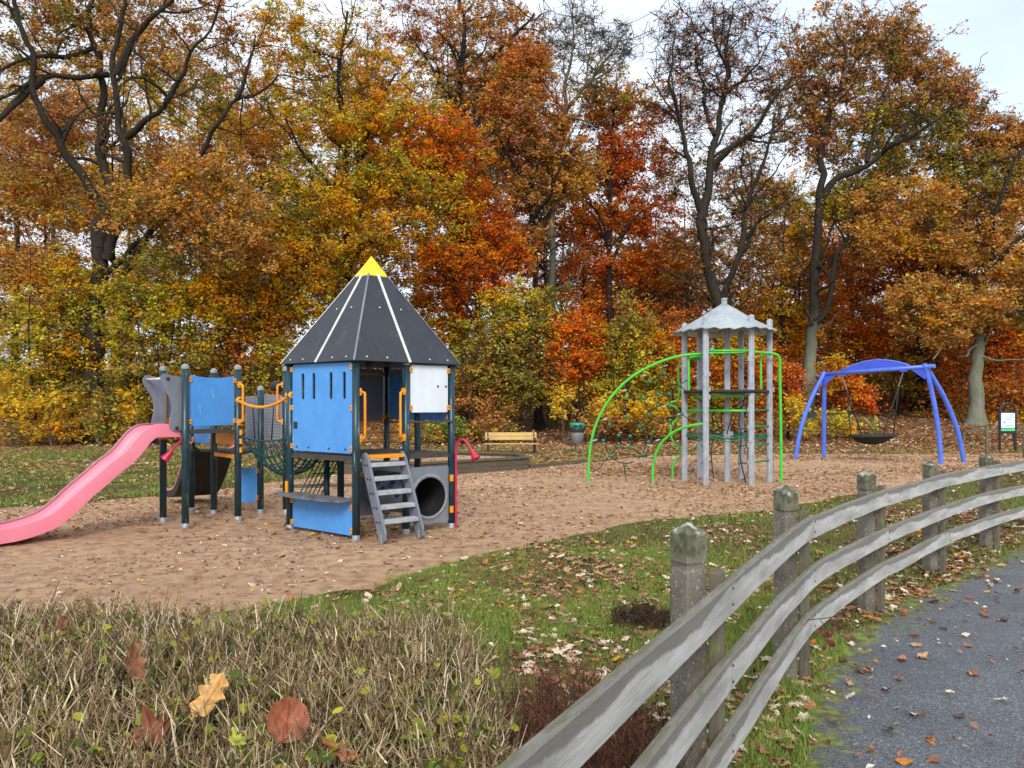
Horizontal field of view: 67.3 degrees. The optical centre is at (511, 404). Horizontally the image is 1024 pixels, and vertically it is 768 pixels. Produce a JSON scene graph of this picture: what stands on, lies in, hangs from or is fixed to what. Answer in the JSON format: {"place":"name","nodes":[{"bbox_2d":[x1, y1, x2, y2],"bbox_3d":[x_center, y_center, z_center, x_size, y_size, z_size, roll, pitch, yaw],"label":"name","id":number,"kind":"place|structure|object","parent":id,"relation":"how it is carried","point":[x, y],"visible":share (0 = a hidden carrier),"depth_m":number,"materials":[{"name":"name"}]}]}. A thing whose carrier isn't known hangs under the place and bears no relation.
{"place":"outdoors","nodes":[
{"label":"outdoors","id":0,"kind":"place"},
{"bbox_2d":[0,453,1023,625],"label":"sand","id":1,"kind":"structure","parent":0,"point":[28,550],"depth_m":9.35,"materials":[{"name":"sand"}]},
{"bbox_2d":[0,256,479,543],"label":"play structure","id":2,"kind":"object","parent":1,"relation":"on","point":[370,317],"visible":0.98,"depth_m":9.74,"materials":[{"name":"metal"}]},
{"bbox_2d":[280,483,351,487],"bbox_3d":[-3.500,1.570,14.750,1.825,0.100,0.100,0,0,-9],"label":"sand edging","id":3,"kind":"object","parent":1,"relation":"on","point":[318,486],"visible":0.24,"depth_m":14.66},
{"bbox_2d":[344,450,530,473],"bbox_3d":[-1.996,1.443,19.151,4.962,0.344,3.684,0,0,-33],"label":"sandbox","id":4,"kind":"object","parent":1,"relation":"on","point":[485,462],"visible":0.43,"depth_m":18.34,"materials":[{"name":"brown wood"}]},
{"bbox_2d":[529,459,587,467],"bbox_3d":[1.260,1.570,20.250,0.100,0.120,2.689,0,0,39],"label":"sand edging","id":5,"kind":"object","parent":1,"relation":"on","point":[571,462],"visible":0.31,"depth_m":20.12,"materials":[{"name":"wood"}]},
{"bbox_2d":[587,298,782,484],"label":"climbing tower","id":6,"kind":"structure","parent":1,"relation":"on","point":[725,320],"depth_m":15.70,"materials":[{"name":"metal"}]},
{"bbox_2d":[794,359,965,463],"bbox_3d":[10.263,0.200,21.702,4.313,2.927,1.587,0,0,35],"label":"basket swing","id":7,"kind":"object","parent":1,"relation":"on","point":[924,371],"visible":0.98,"depth_m":21.27,"materials":[{"name":"metal"}]},
{"bbox_2d":[0,394,1023,767],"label":"ground","id":8,"kind":"structure","parent":0,"point":[850,568],"depth_m":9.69,"materials":[{"name":"green plant"}]},
{"bbox_2d":[0,367,45,446],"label":"shrub","id":9,"kind":"object","parent":8,"relation":"on","point":[8,380],"visible":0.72,"depth_m":29.46,"materials":[{"name":"yellow plant"}]},
{"bbox_2d":[0,47,80,364],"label":"woodland tree","id":10,"kind":"object","parent":8,"relation":"on","point":[13,241],"visible":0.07,"depth_m":49.48,"materials":[{"name":"orange plant"}]},
{"bbox_2d":[0,379,91,447],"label":"shrub","id":11,"kind":"object","parent":8,"relation":"on","point":[42,404],"visible":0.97,"depth_m":29.23,"materials":[{"name":"yellow plant"}]},
{"bbox_2d":[0,105,99,386],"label":"woodland tree","id":12,"kind":"object","parent":8,"relation":"on","point":[36,143],"visible":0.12,"depth_m":41.90,"materials":[{"name":"orange plant"}]},
{"bbox_2d":[0,95,103,356],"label":"woodland tree","id":13,"kind":"object","parent":8,"relation":"on","point":[38,225],"visible":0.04,"depth_m":52.44,"materials":[{"name":"orange plant"}]},
{"bbox_2d":[0,237,123,444],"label":"young tree","id":14,"kind":"object","parent":8,"relation":"on","point":[20,277],"visible":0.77,"depth_m":30.63,"materials":[{"name":"yellow plant"}]},
{"bbox_2d":[15,286,114,444],"bbox_3d":[-18.032,-1.645,30.991,4.341,6.625,2.798,0,0,0],"label":"young tree","id":15,"kind":"object","parent":8,"relation":"on","point":[73,353],"visible":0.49,"depth_m":30.49,"materials":[{"name":"yellow plant"}]},
{"bbox_2d":[0,46,134,360],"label":"woodland tree","id":16,"kind":"object","parent":8,"relation":"on","point":[88,96],"visible":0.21,"depth_m":40.04,"materials":[{"name":"orange plant"}]},
{"bbox_2d":[73,394,126,445],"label":"shrub","id":17,"kind":"object","parent":8,"relation":"on","point":[102,422],"visible":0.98,"depth_m":29.53,"materials":[{"name":"yellow plant"}]},
{"bbox_2d":[49,5,173,349],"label":"woodland tree","id":18,"kind":"object","parent":8,"relation":"on","point":[128,236],"visible":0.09,"depth_m":52.05,"materials":[{"name":"orange plant"}]},
{"bbox_2d":[33,123,192,392],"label":"woodland tree","id":19,"kind":"object","parent":8,"relation":"on","point":[68,229],"visible":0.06,"depth_m":43.42,"materials":[{"name":"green plant"}]},
{"bbox_2d":[110,383,149,435],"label":"shrub","id":20,"kind":"object","parent":8,"relation":"on","point":[134,406],"visible":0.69,"depth_m":29.46,"materials":[{"name":"yellow plant"}]},
{"bbox_2d":[24,82,236,365],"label":"woodland tree","id":21,"kind":"object","parent":8,"relation":"on","point":[157,128],"visible":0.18,"depth_m":42.66,"materials":[{"name":"orange plant"}]},
{"bbox_2d":[63,260,260,444],"bbox_3d":[-13.901,-2.056,30.738,7.677,7.418,4.272,0,0,0],"label":"young tree","id":22,"kind":"object","parent":8,"relation":"on","point":[126,312],"visible":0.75,"depth_m":30.16,"materials":[{"name":"yellow plant"}]},
{"bbox_2d":[114,38,248,364],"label":"woodland tree","id":23,"kind":"object","parent":8,"relation":"on","point":[190,112],"visible":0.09,"depth_m":48.15,"materials":[{"name":"orange plant"}]},
{"bbox_2d":[0,0,368,443],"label":"oak tree","id":24,"kind":"object","parent":8,"relation":"on","point":[106,229],"visible":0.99,"depth_m":30.56,"materials":[{"name":"orange plant"}]},
{"bbox_2d":[147,40,278,361],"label":"woodland tree","id":25,"kind":"object","parent":8,"relation":"on","point":[226,135],"visible":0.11,"depth_m":44.52,"materials":[{"name":"orange plant"}]},
{"bbox_2d":[175,91,297,357],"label":"woodland tree","id":26,"kind":"object","parent":8,"relation":"on","point":[190,107],"visible":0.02,"depth_m":51.88,"materials":[{"name":"plant"}]},
{"bbox_2d":[178,245,306,428],"bbox_3d":[-11.199,-2.815,32.228,5.332,8.632,3.431,0,0,0],"label":"young tree","id":27,"kind":"object","parent":8,"relation":"on","point":[231,344],"visible":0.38,"depth_m":31.64,"materials":[{"name":"yellow plant"}]},
{"bbox_2d":[219,387,275,444],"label":"shrub","id":28,"kind":"object","parent":8,"relation":"on","point":[243,425],"visible":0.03,"depth_m":30.35,"materials":[{"name":"yellow plant"}]},
{"bbox_2d":[173,41,327,351],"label":"woodland tree","id":29,"kind":"object","parent":8,"relation":"on","point":[229,88],"visible":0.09,"depth_m":44.88,"materials":[{"name":"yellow plant"}]},
{"bbox_2d":[0,580,533,767],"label":"hedge","id":30,"kind":"object","parent":8,"relation":"on","point":[60,711],"visible":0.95,"depth_m":2.01,"materials":[{"name":"beige plant"}]},
{"bbox_2d":[125,643,146,699],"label":"dry leaf","id":31,"kind":"object","parent":30,"relation":"on","point":[133,656],"visible":0.94,"depth_m":2.07,"materials":[{"name":"plant"}]},
{"bbox_2d":[123,705,170,760],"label":"dry leaf","id":32,"kind":"object","parent":30,"relation":"on","point":[148,719],"visible":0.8,"depth_m":1.68,"materials":[{"name":"plant"}]},
{"bbox_2d":[180,672,228,736],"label":"dry leaf","id":33,"kind":"object","parent":30,"relation":"on","point":[219,683],"visible":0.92,"depth_m":1.84,"materials":[{"name":"plant"}]},
{"bbox_2d":[227,727,245,754],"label":"dry leaf","id":34,"kind":"object","parent":30,"relation":"attached to","point":[236,737],"visible":0.96,"depth_m":1.61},
{"bbox_2d":[267,697,309,751],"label":"dry leaf","id":35,"kind":"object","parent":30,"relation":"attached to","point":[285,710],"visible":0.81,"depth_m":1.71,"materials":[{"name":"plant"}]},
{"bbox_2d":[323,738,361,761],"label":"dry leaf","id":36,"kind":"object","parent":30,"relation":"on","point":[329,743],"visible":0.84,"depth_m":1.60,"materials":[{"name":"plant"}]},
{"bbox_2d":[241,275,311,400],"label":"young tree","id":37,"kind":"object","parent":8,"relation":"on","point":[271,311],"visible":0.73,"depth_m":31.51,"materials":[{"name":"yellow plant"}]},
{"bbox_2d":[229,52,331,375],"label":"woodland tree","id":38,"kind":"object","parent":8,"relation":"on","point":[306,326],"visible":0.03,"depth_m":50.10,"materials":[{"name":"yellow plant"}]},
{"bbox_2d":[266,78,397,308],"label":"woodland tree","id":39,"kind":"object","parent":8,"relation":"on","point":[328,167],"visible":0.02,"depth_m":52.90,"materials":[{"name":"orange plant"}]},
{"bbox_2d":[242,49,424,392],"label":"woodland tree","id":40,"kind":"object","parent":8,"relation":"on","point":[333,146],"visible":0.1,"depth_m":42.38,"materials":[{"name":"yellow plant"}]},
{"bbox_2d":[226,0,506,393],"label":"beech tree","id":41,"kind":"object","parent":8,"relation":"on","point":[368,127],"visible":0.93,"depth_m":31.51,"materials":[{"name":"orange plant"}]},
{"bbox_2d":[306,134,444,368],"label":"woodland tree","id":42,"kind":"object","parent":8,"relation":"on","point":[394,274],"visible":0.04,"depth_m":43.56,"materials":[{"name":"orange plant"}]},
{"bbox_2d":[337,7,423,284],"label":"woodland tree","id":43,"kind":"object","parent":8,"relation":"on","point":[368,28],"visible":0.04,"depth_m":54.94,"materials":[{"name":"orange plant"}]},
{"bbox_2d":[391,414,469,445],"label":"shrub","id":44,"kind":"object","parent":8,"relation":"on","point":[438,433],"visible":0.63,"depth_m":29.80,"materials":[{"name":"yellow plant"}]},
{"bbox_2d":[365,90,527,350],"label":"woodland tree","id":45,"kind":"object","parent":8,"relation":"on","point":[496,174],"visible":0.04,"depth_m":44.69,"materials":[{"name":"orange plant"}]},
{"bbox_2d":[342,0,556,421],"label":"oak tree","id":46,"kind":"object","parent":8,"relation":"on","point":[463,54],"visible":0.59,"depth_m":38.14,"materials":[{"name":"orange plant"}]},
{"bbox_2d":[396,0,505,345],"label":"woodland tree","id":47,"kind":"object","parent":8,"relation":"on","point":[438,64],"visible":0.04,"depth_m":54.49,"materials":[{"name":"orange plant"}]},
{"bbox_2d":[388,165,545,419],"bbox_3d":[-1.840,-4.659,34.374,6.406,11.778,4.948,0,0,28],"label":"beech tree","id":48,"kind":"object","parent":8,"relation":"on","point":[501,256],"visible":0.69,"depth_m":33.67,"materials":[{"name":"orange plant"}]},
{"bbox_2d":[417,64,570,402],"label":"woodland tree","id":49,"kind":"object","parent":8,"relation":"on","point":[482,170],"visible":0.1,"depth_m":42.22,"materials":[{"name":"orange plant"}]},
{"bbox_2d":[457,406,534,442],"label":"shrub","id":50,"kind":"object","parent":8,"relation":"on","point":[480,429],"visible":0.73,"depth_m":30.37,"materials":[{"name":"yellow plant"}]},
{"bbox_2d":[450,274,542,441],"bbox_3d":[-0.884,-1.948,31.751,4.305,7.004,3.004,0,0,0],"label":"thicket","id":51,"kind":"object","parent":8,"relation":"on","point":[492,382],"visible":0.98,"depth_m":31.30,"materials":[{"name":"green plant"}]},
{"bbox_2d":[438,1,562,354],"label":"woodland tree","id":52,"kind":"object","parent":8,"relation":"on","point":[488,43],"visible":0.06,"depth_m":50.20,"materials":[{"name":"orange plant"}]},
{"bbox_2d":[484,432,538,453],"bbox_3d":[-0.022,1.272,24.538,1.720,0.756,0.571,0,0,-3],"label":"park bench","id":53,"kind":"object","parent":8,"relation":"on","point":[510,436],"visible":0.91,"depth_m":24.74,"materials":[{"name":"beige wood"}]},
{"bbox_2d":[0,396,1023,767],"bbox_3d":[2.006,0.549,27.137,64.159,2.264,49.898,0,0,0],"label":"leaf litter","id":54,"kind":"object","parent":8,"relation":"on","point":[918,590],"visible":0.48,"depth_m":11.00,"materials":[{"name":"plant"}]},
{"bbox_2d":[0,316,1023,422],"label":"undergrowth","id":55,"kind":"object","parent":8,"relation":"on","point":[910,401],"visible":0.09,"depth_m":40.01,"materials":[{"name":"orange plant"}]},
{"bbox_2d":[445,26,610,429],"bbox_3d":[0.360,-7.883,34.919,8.395,18.327,5.672,0,0,-21],"label":"oak tree","id":56,"kind":"object","parent":8,"relation":"on","point":[515,106],"visible":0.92,"depth_m":34.69,"materials":[{"name":"orange plant"}]},
{"bbox_2d":[487,281,575,431],"bbox_3d":[0.838,-1.974,32.292,3.924,6.999,3.034,0,0,0],"label":"thicket","id":57,"kind":"object","parent":8,"relation":"on","point":[532,298],"visible":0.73,"depth_m":31.92,"materials":[{"name":"green plant"}]},
{"bbox_2d":[475,158,622,410],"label":"woodland tree","id":58,"kind":"object","parent":8,"relation":"on","point":[557,244],"visible":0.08,"depth_m":43.39,"materials":[{"name":"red plant"}]},
{"bbox_2d":[496,166,614,376],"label":"woodland tree","id":59,"kind":"object","parent":8,"relation":"on","point":[560,277],"visible":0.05,"depth_m":52.56,"materials":[{"name":"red plant"}]},
{"bbox_2d":[546,379,577,444],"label":"shrub","id":60,"kind":"object","parent":8,"relation":"on","point":[565,399],"visible":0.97,"depth_m":29.99,"materials":[{"name":"yellow plant"}]},
{"bbox_2d":[487,0,661,427],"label":"bare topped tree","id":61,"kind":"object","parent":8,"relation":"on","point":[550,280],"visible":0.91,"depth_m":35.56,"materials":[{"name":"brown plant"}]},
{"bbox_2d":[570,422,584,451],"bbox_3d":[2.117,1.144,24.991,0.484,1.121,0.496,0,0,0],"label":"litter bin","id":62,"kind":"object","parent":8,"relation":"on","point":[577,429],"visible":0.97,"depth_m":24.82,"materials":[{"name":"metal"}]},
{"bbox_2d":[503,148,654,415],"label":"woodland tree","id":63,"kind":"object","parent":8,"relation":"on","point":[569,279],"visible":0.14,"depth_m":40.46,"materials":[{"name":"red plant"}]},
{"bbox_2d":[530,302,631,421],"bbox_3d":[2.831,-1.326,32.005,4.364,5.835,3.080,0,0,0],"label":"young tree","id":64,"kind":"object","parent":8,"relation":"on","point":[585,337],"visible":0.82,"depth_m":31.65,"materials":[{"name":"orange plant"}]},
{"bbox_2d":[485,647,692,767],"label":"dead shrub","id":65,"kind":"object","parent":8,"relation":"on","point":[553,702],"visible":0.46,"depth_m":3.32,"materials":[{"name":"brown plant"}]},
{"bbox_2d":[569,384,633,444],"bbox_3d":[3.535,0.419,30.828,2.679,2.490,1.870,0,0,11],"label":"shrub","id":66,"kind":"object","parent":8,"relation":"on","point":[609,413],"visible":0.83,"depth_m":30.60,"materials":[{"name":"yellow plant"}]},
{"bbox_2d":[541,192,664,368],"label":"woodland tree","id":67,"kind":"object","parent":8,"relation":"on","point":[580,284],"visible":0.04,"depth_m":50.91,"materials":[{"name":"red plant"}]},
{"bbox_2d":[541,60,703,419],"bbox_3d":[5.525,-8.177,38.789,8.759,18.264,5.680,0,0,0],"label":"beech tree","id":68,"kind":"object","parent":8,"relation":"on","point":[626,166],"visible":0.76,"depth_m":38.07,"materials":[{"name":"orange plant"}]},
{"bbox_2d":[575,279,680,443],"bbox_3d":[4.873,-1.721,31.662,4.228,6.721,3.018,0,0,-21],"label":"thicket","id":69,"kind":"object","parent":8,"relation":"on","point":[641,355],"visible":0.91,"depth_m":31.29,"materials":[{"name":"plant"}]},
{"bbox_2d":[586,721,683,767],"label":"dead shrub","id":70,"kind":"object","parent":8,"relation":"on","point":[615,765],"visible":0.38,"depth_m":2.92,"materials":[{"name":"brown plant"}]},
{"bbox_2d":[605,596,669,630],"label":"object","id":71,"kind":"object","parent":8,"relation":"on","point":[641,611],"visible":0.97,"depth_m":5.51,"materials":[{"name":"brown plant"}]},
{"bbox_2d":[615,388,696,442],"bbox_3d":[5.764,0.496,31.243,3.339,2.330,2.467,0,0,0],"label":"shrub","id":72,"kind":"object","parent":8,"relation":"on","point":[638,408],"visible":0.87,"depth_m":30.97,"materials":[{"name":"yellow plant"}]},
{"bbox_2d":[587,205,735,408],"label":"woodland tree","id":73,"kind":"object","parent":8,"relation":"on","point":[684,293],"visible":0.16,"depth_m":42.27,"materials":[{"name":"orange plant"}]},
{"bbox_2d":[632,306,712,438],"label":"young tree","id":74,"kind":"object","parent":8,"relation":"on","point":[672,371],"visible":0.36,"depth_m":32.20,"materials":[{"name":"orange plant"}]},
{"bbox_2d":[619,200,736,327],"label":"woodland tree","id":75,"kind":"object","parent":8,"relation":"on","point":[723,248],"visible":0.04,"depth_m":50.68,"materials":[{"name":"orange plant"}]},
{"bbox_2d":[595,217,793,411],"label":"woodland tree","id":76,"kind":"object","parent":8,"relation":"on","point":[682,304],"visible":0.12,"depth_m":41.27,"materials":[{"name":"orange plant"}]},
{"bbox_2d":[659,406,764,441],"bbox_3d":[8.460,0.800,31.993,4.002,1.592,3.003,0,0,-20],"label":"shrub","id":77,"kind":"object","parent":8,"relation":"on","point":[693,418],"visible":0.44,"depth_m":31.51,"materials":[{"name":"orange plant"}]},
{"bbox_2d":[671,335,785,438],"bbox_3d":[9.352,-1.141,33.013,5.149,5.311,2.845,0,0,13],"label":"thicket","id":78,"kind":"object","parent":8,"relation":"on","point":[717,363],"visible":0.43,"depth_m":32.58,"materials":[{"name":"orange plant"}]},
{"bbox_2d":[624,0,833,432],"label":"oak tree","id":79,"kind":"object","parent":8,"relation":"on","point":[722,90],"visible":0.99,"depth_m":34.22,"materials":[{"name":"brown plant"}]},
{"bbox_2d":[660,168,803,387],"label":"woodland tree","id":80,"kind":"object","parent":8,"relation":"on","point":[728,233],"visible":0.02,"depth_m":44.17,"materials":[{"name":"orange plant"}]},
{"bbox_2d":[497,455,1023,767],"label":"wooden fence","id":81,"kind":"object","parent":8,"relation":"on","point":[578,733],"visible":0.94,"depth_m":3.06,"materials":[{"name":"wood"}]},
{"bbox_2d":[807,616,838,650],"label":"leafy twig","id":82,"kind":"object","parent":81,"relation":"attached to","point":[828,634],"visible":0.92,"depth_m":4.22,"materials":[{"name":"brown plant"}]},
{"bbox_2d":[714,165,823,341],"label":"woodland tree","id":83,"kind":"object","parent":8,"relation":"on","point":[792,177],"visible":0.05,"depth_m":54.27,"materials":[{"name":"orange plant"}]},
{"bbox_2d":[754,411,798,441],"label":"shrub","id":84,"kind":"object","parent":8,"relation":"on","point":[775,421],"visible":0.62,"depth_m":31.98,"materials":[{"name":"orange plant"}]},
{"bbox_2d":[755,344,809,439],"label":"young tree","id":85,"kind":"object","parent":8,"relation":"on","point":[788,370],"visible":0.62,"depth_m":32.42,"materials":[{"name":"orange plant"}]},
{"bbox_2d":[699,233,867,388],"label":"woodland tree","id":86,"kind":"object","parent":8,"relation":"on","point":[827,329],"visible":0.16,"depth_m":41.05,"materials":[{"name":"orange plant"}]},
{"bbox_2d":[733,175,854,419],"bbox_3d":[14.258,-5.553,39.086,6.832,12.764,3.994,0,0,0],"label":"beech tree","id":87,"kind":"object","parent":8,"relation":"on","point":[786,318],"visible":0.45,"depth_m":38.66,"materials":[{"name":"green plant"}]},
{"bbox_2d":[782,393,819,443],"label":"shrub","id":88,"kind":"object","parent":8,"relation":"on","point":[795,406],"visible":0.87,"depth_m":31.11,"materials":[{"name":"yellow plant"}]},
{"bbox_2d":[810,405,867,442],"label":"shrub","id":89,"kind":"object","parent":8,"relation":"on","point":[839,423],"visible":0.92,"depth_m":31.55,"materials":[{"name":"yellow plant"}]},
{"bbox_2d":[770,196,915,395],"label":"woodland tree","id":90,"kind":"object","parent":8,"relation":"on","point":[824,228],"visible":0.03,"depth_m":50.40,"materials":[{"name":"orange plant"}]},
{"bbox_2d":[803,349,891,423],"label":"young tree","id":91,"kind":"object","parent":8,"relation":"on","point":[860,392],"visible":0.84,"depth_m":33.38,"materials":[{"name":"orange plant"}]},
{"bbox_2d":[788,211,907,404],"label":"woodland tree","id":92,"kind":"object","parent":8,"relation":"on","point":[829,339],"visible":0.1,"depth_m":45.08,"materials":[{"name":"orange plant"}]},
{"bbox_2d":[731,0,1006,425],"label":"oak tree","id":93,"kind":"object","parent":8,"relation":"on","point":[874,216],"visible":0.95,"depth_m":35.86,"materials":[{"name":"orange plant"}]},
{"bbox_2d":[826,196,965,405],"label":"woodland tree","id":94,"kind":"object","parent":8,"relation":"on","point":[907,349],"visible":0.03,"depth_m":45.21,"materials":[{"name":"orange plant"}]},
{"bbox_2d":[851,347,950,415],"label":"thicket","id":95,"kind":"object","parent":8,"relation":"on","point":[888,376],"visible":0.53,"depth_m":40.56,"materials":[{"name":"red plant"}]},
{"bbox_2d":[816,170,1023,413],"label":"beech tree","id":96,"kind":"object","parent":8,"relation":"on","point":[873,341],"visible":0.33,"depth_m":41.02,"materials":[{"name":"orange plant"}]},
{"bbox_2d":[874,91,1023,425],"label":"oak tree","id":97,"kind":"object","parent":8,"relation":"on","point":[940,308],"visible":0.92,"depth_m":35.34,"materials":[{"name":"orange plant"}]},
{"bbox_2d":[922,353,986,417],"bbox_3d":[22.891,-0.969,39.626,3.102,3.606,2.178,0,0,-17],"label":"thicket","id":98,"kind":"object","parent":8,"relation":"on","point":[950,378],"visible":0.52,"depth_m":39.46,"materials":[{"name":"brown plant"}]},
{"bbox_2d":[912,405,997,418],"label":"shrub","id":99,"kind":"object","parent":8,"relation":"on","point":[921,414],"visible":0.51,"depth_m":38.87,"materials":[{"name":"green plant"}]},
{"bbox_2d":[897,220,1023,400],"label":"woodland tree","id":100,"kind":"object","parent":8,"relation":"on","point":[992,352],"visible":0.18,"depth_m":40.14,"materials":[{"name":"orange plant"}]},
{"bbox_2d":[962,428,1023,442],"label":"rail","id":101,"kind":"object","parent":8,"relation":"on","point":[964,435],"visible":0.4,"depth_m":30.50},
{"bbox_2d":[983,372,1023,418],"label":"thicket","id":102,"kind":"object","parent":8,"relation":"on","point":[1011,383],"visible":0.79,"depth_m":37.46,"materials":[{"name":"orange plant"}]},
{"bbox_2d":[998,402,1016,450],"bbox_3d":[17.065,0.791,26.500,0.636,1.722,0.084,0,0,0],"label":"information sign","id":103,"kind":"object","parent":8,"relation":"on","point":[1007,422],"visible":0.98,"depth_m":26.47,"materials":[{"name":"black metal"}]},
{"bbox_2d":[0,0,1023,394],"label":"sky","id":104,"kind":"structure","parent":0,"point":[996,27],"materials":[{"name":"white"}]},
{"bbox_2d":[803,547,1023,767],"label":"path","id":105,"kind":"structure","parent":0,"point":[924,681],"depth_m":4.32,"materials":[{"name":"asphalt"}]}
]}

